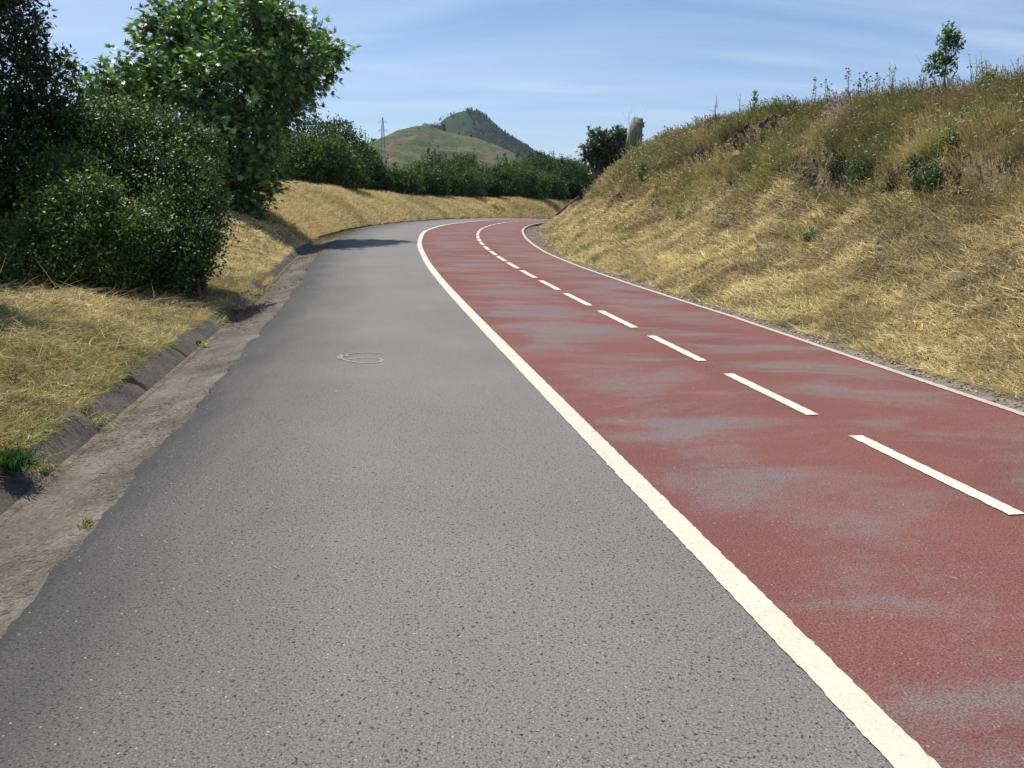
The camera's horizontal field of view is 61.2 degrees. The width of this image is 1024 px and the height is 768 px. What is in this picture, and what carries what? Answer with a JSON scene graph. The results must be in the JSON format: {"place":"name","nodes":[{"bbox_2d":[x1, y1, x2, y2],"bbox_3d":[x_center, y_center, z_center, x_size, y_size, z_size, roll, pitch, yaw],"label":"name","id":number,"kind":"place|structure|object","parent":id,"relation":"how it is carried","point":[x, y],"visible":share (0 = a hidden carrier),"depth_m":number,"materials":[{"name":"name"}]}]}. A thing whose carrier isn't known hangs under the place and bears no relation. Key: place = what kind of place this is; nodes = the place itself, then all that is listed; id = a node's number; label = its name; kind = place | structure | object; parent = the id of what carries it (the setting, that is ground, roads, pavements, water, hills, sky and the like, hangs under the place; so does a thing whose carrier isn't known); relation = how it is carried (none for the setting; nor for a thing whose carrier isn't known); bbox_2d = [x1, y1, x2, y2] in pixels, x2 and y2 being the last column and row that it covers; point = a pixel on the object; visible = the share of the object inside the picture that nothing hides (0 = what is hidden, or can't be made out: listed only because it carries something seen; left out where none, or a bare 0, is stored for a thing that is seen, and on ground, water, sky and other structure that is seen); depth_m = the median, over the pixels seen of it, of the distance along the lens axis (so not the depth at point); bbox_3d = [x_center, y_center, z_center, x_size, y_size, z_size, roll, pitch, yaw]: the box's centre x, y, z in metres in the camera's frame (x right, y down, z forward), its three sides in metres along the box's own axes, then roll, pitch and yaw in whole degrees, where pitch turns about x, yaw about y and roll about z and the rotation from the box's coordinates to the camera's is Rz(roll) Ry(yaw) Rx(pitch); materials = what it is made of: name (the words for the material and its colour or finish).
{"place":"outdoors","nodes":[
{"label":"outdoors","id":0,"kind":"place"},
{"bbox_2d":[0,179,563,451],"bbox_3d":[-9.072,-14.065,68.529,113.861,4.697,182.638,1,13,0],"label":"bank","id":1,"kind":"structure","parent":0,"point":[51,371],"depth_m":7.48,"materials":[{"name":"beige plant"}]},
{"bbox_2d":[0,0,83,285],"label":"evergreen tree","id":2,"kind":"object","parent":1,"relation":"on","point":[15,20],"visible":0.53,"depth_m":10.87,"materials":[{"name":"green plant"}]},
{"bbox_2d":[0,35,98,261],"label":"laurel","id":3,"kind":"object","parent":1,"relation":"on","point":[70,89],"visible":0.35,"depth_m":11.35,"materials":[{"name":"green plant"}]},
{"bbox_2d":[0,132,190,295],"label":"shrub","id":4,"kind":"object","parent":1,"relation":"on","point":[90,233],"visible":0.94,"depth_m":9.99,"materials":[{"name":"green plant"}]},
{"bbox_2d":[4,83,241,271],"bbox_3d":[-5.245,-2.587,11.708,3.123,2.918,2.217,1,13,0],"label":"shrub","id":5,"kind":"object","parent":1,"relation":"on","point":[104,140],"visible":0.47,"depth_m":11.47,"materials":[{"name":"green plant"}]},
{"bbox_2d":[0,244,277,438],"bbox_3d":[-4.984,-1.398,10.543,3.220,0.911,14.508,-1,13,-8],"label":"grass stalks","id":6,"kind":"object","parent":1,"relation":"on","point":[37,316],"depth_m":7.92,"materials":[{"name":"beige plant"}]},
{"bbox_2d":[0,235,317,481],"bbox_3d":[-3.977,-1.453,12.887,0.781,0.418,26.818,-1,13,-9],"label":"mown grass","id":7,"kind":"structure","parent":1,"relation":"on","point":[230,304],"depth_m":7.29,"materials":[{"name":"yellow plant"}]},
{"bbox_2d":[104,139,248,300],"bbox_3d":[-4.300,-2.028,11.062,1.703,2.202,2.129,1,13,0],"label":"shrub","id":8,"kind":"object","parent":1,"relation":"on","point":[201,233],"visible":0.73,"depth_m":10.83,"materials":[{"name":"green plant"}]},
{"bbox_2d":[66,0,359,222],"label":"fig tree","id":9,"kind":"object","parent":1,"relation":"on","point":[189,62],"visible":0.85,"depth_m":22.62,"materials":[{"name":"green plant"}]},
{"bbox_2d":[262,129,321,181],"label":"hedge bush","id":10,"kind":"object","parent":1,"relation":"on","point":[277,170],"visible":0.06,"depth_m":43.44,"materials":[{"name":"green plant"}]},
{"bbox_2d":[274,126,369,189],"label":"hedge bush","id":11,"kind":"object","parent":1,"relation":"on","point":[340,171],"visible":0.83,"depth_m":41.23,"materials":[{"name":"green plant"}]},
{"bbox_2d":[287,111,378,189],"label":"hedge bush","id":12,"kind":"object","parent":1,"relation":"on","point":[348,136],"visible":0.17,"depth_m":48.30,"materials":[{"name":"green plant"}]},
{"bbox_2d":[229,219,438,313],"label":"verge edge","id":13,"kind":"object","parent":1,"relation":"on","point":[320,238],"visible":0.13,"depth_m":29.82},
{"bbox_2d":[133,180,579,240],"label":"mown grass","id":14,"kind":"structure","parent":1,"relation":"on","point":[317,214],"depth_m":39.78,"materials":[{"name":"beige plant"}]},
{"bbox_2d":[338,140,391,190],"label":"hedge bush","id":15,"kind":"object","parent":1,"relation":"on","point":[376,171],"visible":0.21,"depth_m":53.88,"materials":[{"name":"green plant"}]},
{"bbox_2d":[370,149,397,190],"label":"hedge bush","id":16,"kind":"object","parent":1,"relation":"on","point":[381,163],"visible":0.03,"depth_m":56.01,"materials":[{"name":"green plant"}]},
{"bbox_2d":[373,163,430,195],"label":"hedge bush","id":17,"kind":"object","parent":1,"relation":"on","point":[405,181],"visible":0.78,"depth_m":54.25,"materials":[{"name":"green plant"}]},
{"bbox_2d":[402,160,452,196],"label":"hedge bush","id":18,"kind":"object","parent":1,"relation":"on","point":[438,181],"visible":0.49,"depth_m":57.43,"materials":[{"name":"green plant"}]},
{"bbox_2d":[407,151,464,193],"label":"hedge bush","id":19,"kind":"object","parent":1,"relation":"on","point":[432,160],"visible":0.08,"depth_m":64.71,"materials":[{"name":"green plant"}]},
{"bbox_2d":[427,157,497,198],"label":"hedge bush","id":20,"kind":"object","parent":1,"relation":"on","point":[466,178],"visible":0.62,"depth_m":62.83,"materials":[{"name":"green plant"}]},
{"bbox_2d":[442,147,486,176],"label":"hedge bush","id":21,"kind":"object","parent":1,"relation":"on","point":[468,162],"visible":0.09,"depth_m":69.14,"materials":[{"name":"green plant"}]},
{"bbox_2d":[474,170,506,197],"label":"hedge bush","id":22,"kind":"object","parent":1,"relation":"on","point":[496,189],"visible":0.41,"depth_m":66.96,"materials":[{"name":"green plant"}]},
{"bbox_2d":[486,201,499,208],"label":"hay heap","id":23,"kind":"object","parent":1,"relation":"on","point":[493,203],"visible":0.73,"depth_m":61.97,"materials":[{"name":"beige plant"}]},
{"bbox_2d":[479,161,514,196],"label":"hedge bush","id":24,"kind":"object","parent":1,"relation":"on","point":[495,173],"visible":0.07,"depth_m":72.88,"materials":[{"name":"green plant"}]},
{"bbox_2d":[489,158,540,196],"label":"hedge bush","id":25,"kind":"object","parent":1,"relation":"on","point":[504,163],"visible":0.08,"depth_m":76.07,"materials":[{"name":"green plant"}]},
{"bbox_2d":[496,160,553,200],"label":"hedge bush","id":26,"kind":"object","parent":1,"relation":"on","point":[526,178],"visible":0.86,"depth_m":72.30,"materials":[{"name":"green plant"}]},
{"bbox_2d":[511,149,565,183],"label":"hedge bush","id":27,"kind":"object","parent":1,"relation":"on","point":[538,162],"visible":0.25,"depth_m":79.50,"materials":[{"name":"green plant"}]},
{"bbox_2d":[526,169,568,200],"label":"hedge bush","id":28,"kind":"object","parent":1,"relation":"on","point":[557,187],"visible":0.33,"depth_m":75.94,"materials":[{"name":"green plant"}]},
{"bbox_2d":[555,167,585,199],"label":"hedge bush","id":29,"kind":"object","parent":1,"relation":"on","point":[575,188],"visible":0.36,"depth_m":78.47,"materials":[{"name":"green plant"}]},
{"bbox_2d":[549,153,592,193],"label":"hedge bush","id":30,"kind":"object","parent":1,"relation":"on","point":[573,164],"visible":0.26,"depth_m":83.77,"materials":[{"name":"green plant"}]},
{"bbox_2d":[569,163,597,191],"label":"hedge bush","id":31,"kind":"object","parent":1,"relation":"on","point":[591,180],"visible":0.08,"depth_m":85.00,"materials":[{"name":"green plant"}]},
{"bbox_2d":[524,223,1023,411],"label":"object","id":32,"kind":"object","parent":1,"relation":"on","point":[980,393],"visible":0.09,"depth_m":8.43,"materials":[{"name":"grey concrete"}]},
{"bbox_2d":[0,218,893,767],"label":"footpath","id":33,"kind":"structure","parent":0,"point":[190,606],"depth_m":3.25,"materials":[{"name":"grey asphalt"}]},
{"bbox_2d":[0,220,423,639],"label":"concrete gutter","id":34,"kind":"object","parent":33,"relation":"on","point":[170,389],"visible":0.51,"depth_m":4.83,"materials":[{"name":"grey concrete"}]},
{"bbox_2d":[0,467,44,514],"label":"gutter slab","id":35,"kind":"structure","parent":34,"relation":"on","point":[15,490],"depth_m":4.61,"materials":[{"name":"concrete"}]},
{"bbox_2d":[0,442,48,479],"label":"grass tuft","id":36,"kind":"object","parent":35,"relation":"on","point":[18,459],"visible":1,"depth_m":4.64,"materials":[{"name":"green plant"}]},
{"bbox_2d":[24,409,101,475],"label":"gutter slab","id":37,"kind":"structure","parent":34,"relation":"on","point":[79,434],"depth_m":5.39,"materials":[{"name":"concrete"}]},
{"bbox_2d":[75,516,96,528],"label":"weed","id":38,"kind":"object","parent":34,"relation":"on","point":[88,522],"visible":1,"depth_m":3.97,"materials":[{"name":"green plant"}]},
{"bbox_2d":[80,379,145,426],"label":"gutter slab","id":39,"kind":"structure","parent":34,"relation":"on","point":[132,393],"depth_m":6.40,"materials":[{"name":"concrete"}]},
{"bbox_2d":[122,347,185,390],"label":"gutter slab","id":40,"kind":"structure","parent":34,"relation":"on","point":[162,365],"depth_m":7.52,"materials":[{"name":"concrete"}]},
{"bbox_2d":[0,247,310,525],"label":"dirt","id":41,"kind":"structure","parent":34,"relation":"on","point":[50,476],"depth_m":5.74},
{"bbox_2d":[0,228,365,637],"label":"chaff","id":42,"kind":"object","parent":34,"relation":"on","point":[312,250],"visible":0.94,"depth_m":5.95,"materials":[{"name":"plant"}]},
{"bbox_2d":[170,317,223,356],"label":"gutter slab","id":43,"kind":"structure","parent":34,"relation":"on","point":[187,346],"depth_m":9.10,"materials":[{"name":"concrete"}]},
{"bbox_2d":[197,341,209,346],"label":"weed","id":44,"kind":"object","parent":34,"relation":"on","point":[204,343],"visible":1,"depth_m":8.87,"materials":[{"name":"green plant"}]},
{"bbox_2d":[206,302,235,324],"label":"gutter slab","id":45,"kind":"structure","parent":34,"relation":"on","point":[231,315],"depth_m":10.72,"materials":[{"name":"concrete"}]},
{"bbox_2d":[231,294,249,309],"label":"gutter slab","id":46,"kind":"structure","parent":34,"relation":"on","point":[243,299],"depth_m":12.02,"materials":[{"name":"concrete"}]},
{"bbox_2d":[242,277,265,296],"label":"gutter slab","id":47,"kind":"structure","parent":34,"relation":"on","point":[257,284],"depth_m":13.45,"materials":[{"name":"concrete"}]},
{"bbox_2d":[264,264,280,282],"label":"gutter slab","id":48,"kind":"structure","parent":34,"relation":"on","point":[275,271],"depth_m":16.00,"materials":[{"name":"concrete"}]},
{"bbox_2d":[275,254,293,270],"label":"gutter slab","id":49,"kind":"structure","parent":34,"relation":"on","point":[285,263],"depth_m":18.18,"materials":[{"name":"concrete"}]},
{"bbox_2d":[290,246,306,258],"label":"gutter slab","id":50,"kind":"structure","parent":34,"relation":"on","point":[299,250],"depth_m":21.34,"materials":[{"name":"concrete"}]},
{"bbox_2d":[301,239,319,248],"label":"gutter slab","id":51,"kind":"structure","parent":34,"relation":"on","point":[310,244],"depth_m":24.24,"materials":[{"name":"concrete"}]},
{"bbox_2d":[337,352,383,362],"bbox_3d":[-1.356,-0.240,7.795,0.444,0.002,0.510,1,13,0],"label":"chalk mark","id":52,"kind":"object","parent":33,"relation":"on","point":[340,357],"visible":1,"depth_m":7.76,"materials":[{"name":"white paint"}]},
{"bbox_2d":[366,125,547,172],"bbox_3d":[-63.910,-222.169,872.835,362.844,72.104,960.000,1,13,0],"label":"hill","id":53,"kind":"structure","parent":0,"point":[401,148],"depth_m":737.26,"materials":[{"name":"green plant"}]},
{"bbox_2d":[152,125,585,180],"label":"shrubbery","id":54,"kind":"object","parent":53,"relation":"on","point":[471,136],"visible":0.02,"depth_m":723.03,"materials":[{"name":"green plant"}]},
{"bbox_2d":[378,117,387,164],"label":"pylon","id":55,"kind":"object","parent":53,"relation":"on","point":[382,135],"visible":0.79,"depth_m":539.82,"materials":[{"name":"silver metal"}]},
{"bbox_2d":[422,122,443,130],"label":"rock outcrop","id":56,"kind":"object","parent":53,"relation":"on","point":[437,125],"visible":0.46,"depth_m":824.36,"materials":[{"name":"grey stone"}]},
{"bbox_2d":[439,111,555,162],"bbox_3d":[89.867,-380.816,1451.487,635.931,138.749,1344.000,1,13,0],"label":"hill","id":57,"kind":"structure","parent":0,"point":[454,125],"depth_m":1290.83,"materials":[{"name":"green plant"}]},
{"bbox_2d":[439,107,598,167],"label":"wood","id":58,"kind":"object","parent":57,"relation":"on","point":[497,131],"visible":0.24,"depth_m":1321.05,"materials":[{"name":"green plant"}]},
{"bbox_2d":[0,0,1023,177],"label":"sky","id":59,"kind":"structure","parent":0,"point":[543,71],"materials":[{"name":"blue"}]},
{"bbox_2d":[422,219,1023,767],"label":"cycle lane","id":60,"kind":"structure","parent":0,"point":[896,587],"depth_m":4.89,"materials":[{"name":"red asphalt"}]},
{"bbox_2d":[519,270,537,277],"bbox_3d":[0.295,-2.023,15.900,0.103,0.001,1.400,-1,13,-9],"label":"lane marking","id":61,"kind":"object","parent":60,"relation":"on","point":[529,274],"visible":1,"depth_m":15.79,"materials":[{"name":"white paint"}]},
{"bbox_2d":[538,280,560,289],"bbox_3d":[0.603,-1.616,14.105,0.103,0.001,1.400,-1,13,-10],"label":"lane marking","id":62,"kind":"object","parent":60,"relation":"on","point":[549,285],"visible":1,"depth_m":14.01,"materials":[{"name":"white paint"}]},
{"bbox_2d":[563,293,590,304],"bbox_3d":[0.923,-1.212,12.329,0.104,0.001,1.400,-1,13,-10],"label":"lane marking","id":63,"kind":"object","parent":60,"relation":"on","point":[577,299],"visible":1,"depth_m":12.27,"materials":[{"name":"white paint"}]},
{"bbox_2d":[599,311,636,327],"bbox_3d":[1.264,-0.793,10.494,0.103,0.001,1.400,-1,13,-10],"label":"lane marking","id":64,"kind":"object","parent":60,"relation":"on","point":[618,319],"visible":1,"depth_m":10.42,"materials":[{"name":"white paint"}]},
{"bbox_2d":[648,336,706,360],"bbox_3d":[1.619,-0.367,8.621,0.101,0.001,1.400,-1,13,-11],"label":"lane marking","id":65,"kind":"object","parent":60,"relation":"on","point":[685,352],"visible":1,"depth_m":8.49,"materials":[{"name":"white paint"}]},
{"bbox_2d":[417,219,940,767],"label":"edge line","id":66,"kind":"object","parent":60,"relation":"on","point":[889,739],"visible":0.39,"depth_m":3.28,"materials":[{"name":"beige paint"}]},
{"bbox_2d":[725,373,816,414],"bbox_3d":[1.980,0.062,6.740,0.103,0.001,1.400,-1,13,-11],"label":"lane marking","id":67,"kind":"object","parent":60,"relation":"on","point":[798,407],"visible":1,"depth_m":6.65,"materials":[{"name":"white paint"}]},
{"bbox_2d":[522,222,1023,415],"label":"edge line","id":68,"kind":"object","parent":60,"relation":"on","point":[929,382],"visible":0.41,"depth_m":8.72,"materials":[{"name":"paint"}]},
{"bbox_2d":[851,435,1023,514],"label":"lane marking","id":69,"kind":"object","parent":60,"relation":"on","point":[983,497],"visible":1,"depth_m":4.76,"materials":[{"name":"white paint"}]},
{"bbox_2d":[525,226,1023,411],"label":"gravel","id":70,"kind":"structure","parent":0,"point":[533,238],"depth_m":10.06,"materials":[{"name":"grey gravel"}]},
{"bbox_2d":[561,93,1023,391],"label":"bank","id":71,"kind":"structure","parent":0,"point":[982,166],"depth_m":11.30,"materials":[{"name":"beige plant"}]},
{"bbox_2d":[556,196,579,214],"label":"concrete kerb","id":72,"kind":"structure","parent":71,"relation":"on","point":[566,206],"depth_m":44.94,"materials":[{"name":"grey concrete"}]},
{"bbox_2d":[576,124,643,180],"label":"tree","id":73,"kind":"object","parent":71,"relation":"on","point":[603,146],"visible":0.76,"depth_m":57.69,"materials":[{"name":"green plant"}]},
{"bbox_2d":[623,106,645,152],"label":"dead twigs","id":74,"kind":"object","parent":71,"relation":"on","point":[633,130],"visible":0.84,"depth_m":30.18,"materials":[{"name":"brown wood"}]},
{"bbox_2d":[625,117,644,148],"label":"tree stump","id":75,"kind":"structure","parent":71,"relation":"on","point":[634,124],"depth_m":30.63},
{"bbox_2d":[635,158,653,185],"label":"tall weed","id":76,"kind":"object","parent":71,"relation":"on","point":[641,167],"visible":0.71,"depth_m":23.02,"materials":[{"name":"green plant"}]},
{"bbox_2d":[670,208,686,219],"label":"bush","id":77,"kind":"object","parent":71,"relation":"on","point":[677,211],"visible":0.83,"depth_m":17.78,"materials":[{"name":"green plant"}]},
{"bbox_2d":[751,90,758,110],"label":"tall weed","id":78,"kind":"object","parent":71,"relation":"on","point":[755,100],"visible":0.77,"depth_m":20.50,"materials":[{"name":"green plant"}]},
{"bbox_2d":[539,151,1023,403],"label":"mown straw","id":79,"kind":"object","parent":71,"relation":"on","point":[554,224],"visible":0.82,"depth_m":11.18,"materials":[{"name":"beige plant"}]},
{"bbox_2d":[571,110,1023,394],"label":"clods","id":80,"kind":"object","parent":71,"relation":"on","point":[994,299],"visible":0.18,"depth_m":10.90,"materials":[{"name":"brown soil"}]},
{"bbox_2d":[581,55,1023,239],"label":"tall grass","id":81,"kind":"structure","parent":71,"relation":"on","point":[1004,123],"depth_m":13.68,"materials":[{"name":"plant"}]},
{"bbox_2d":[799,225,817,245],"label":"bush","id":82,"kind":"object","parent":71,"relation":"on","point":[809,232],"visible":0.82,"depth_m":12.30,"materials":[{"name":"green plant"}]},
{"bbox_2d":[821,79,831,100],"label":"thistle","id":83,"kind":"object","parent":71,"relation":"on","point":[828,89],"visible":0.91,"depth_m":17.16,"materials":[{"name":"green plant"}]},
{"bbox_2d":[687,113,970,198],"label":"clods","id":84,"kind":"object","parent":71,"relation":"on","point":[793,165],"visible":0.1,"depth_m":14.72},
{"bbox_2d":[822,151,846,183],"bbox_3d":[5.287,-3.523,14.079,0.473,0.549,0.393,-3,13,-17],"label":"bush","id":85,"kind":"object","parent":71,"relation":"on","point":[835,161],"visible":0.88,"depth_m":14.01,"materials":[{"name":"green plant"}]},
{"bbox_2d":[816,84,872,128],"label":"mauve flowers","id":86,"kind":"object","parent":71,"relation":"on","point":[838,100],"visible":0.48,"depth_m":15.60,"materials":[{"name":"purple plant"}]},
{"bbox_2d":[845,68,855,93],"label":"thistle","id":87,"kind":"object","parent":71,"relation":"on","point":[848,71],"visible":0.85,"depth_m":16.91,"materials":[{"name":"green plant"}]},
{"bbox_2d":[838,147,873,194],"bbox_3d":[5.382,-3.274,13.365,0.692,0.746,0.577,1,13,0],"label":"bush","id":88,"kind":"object","parent":71,"relation":"on","point":[856,171],"visible":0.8,"depth_m":13.33,"materials":[{"name":"green plant"}]},
{"bbox_2d":[853,72,863,95],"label":"thistle","id":89,"kind":"object","parent":71,"relation":"on","point":[860,85],"visible":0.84,"depth_m":15.93,"materials":[{"name":"green plant"}]},
{"bbox_2d":[863,72,871,98],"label":"thistle","id":90,"kind":"object","parent":71,"relation":"on","point":[866,84],"visible":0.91,"depth_m":15.65,"materials":[{"name":"green plant"}]},
{"bbox_2d":[869,72,884,93],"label":"thistle","id":91,"kind":"object","parent":71,"relation":"on","point":[877,75],"visible":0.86,"depth_m":15.53,"materials":[{"name":"green plant"}]},
{"bbox_2d":[877,169,905,190],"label":"bush","id":92,"kind":"object","parent":71,"relation":"on","point":[889,178],"visible":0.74,"depth_m":11.82,"materials":[{"name":"green plant"}]},
{"bbox_2d":[887,62,897,92],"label":"tall weed","id":93,"kind":"object","parent":71,"relation":"on","point":[893,80],"visible":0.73,"depth_m":15.39,"materials":[{"name":"green plant"}]},
{"bbox_2d":[896,151,922,175],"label":"bush","id":94,"kind":"object","parent":71,"relation":"on","point":[911,164],"visible":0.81,"depth_m":12.05,"materials":[{"name":"green plant"}]},
{"bbox_2d":[916,56,926,92],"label":"tall weed","id":95,"kind":"object","parent":71,"relation":"on","point":[920,77],"visible":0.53,"depth_m":15.14,"materials":[{"name":"green plant"}]},
{"bbox_2d":[905,157,949,195],"bbox_3d":[5.473,-2.642,11.324,0.579,0.640,0.490,-5,14,-25],"label":"bush","id":96,"kind":"object","parent":71,"relation":"on","point":[931,170],"visible":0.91,"depth_m":11.27,"materials":[{"name":"green plant"}]},
{"bbox_2d":[922,20,965,88],"bbox_3d":[6.930,-5.080,13.916,0.631,1.432,0.522,1,13,0],"label":"sapling","id":97,"kind":"object","parent":71,"relation":"on","point":[945,60],"visible":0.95,"depth_m":13.85,"materials":[{"name":"green plant"}]},
{"bbox_2d":[928,124,964,158],"bbox_3d":[5.885,-3.181,11.677,0.502,0.621,0.485,1,13,0],"label":"bush","id":98,"kind":"object","parent":71,"relation":"on","point":[947,139],"visible":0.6,"depth_m":11.60,"materials":[{"name":"green plant"}]},
{"bbox_2d":[952,101,981,125],"bbox_3d":[6.368,-3.690,12.174,0.503,0.568,0.450,1,13,0],"label":"bush","id":99,"kind":"object","parent":71,"relation":"on","point":[964,110],"visible":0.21,"depth_m":12.12,"materials":[{"name":"green plant"}]},
{"bbox_2d":[967,54,981,82],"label":"tall weed","id":100,"kind":"object","parent":71,"relation":"on","point":[976,69],"visible":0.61,"depth_m":14.14,"materials":[{"name":"green plant"}]},
{"bbox_2d":[973,67,1005,92],"bbox_3d":[7.076,-4.368,12.803,0.551,0.654,0.531,1,13,0],"label":"bush","id":101,"kind":"object","parent":71,"relation":"on","point":[992,75],"visible":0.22,"depth_m":12.73,"materials":[{"name":"green plant"}]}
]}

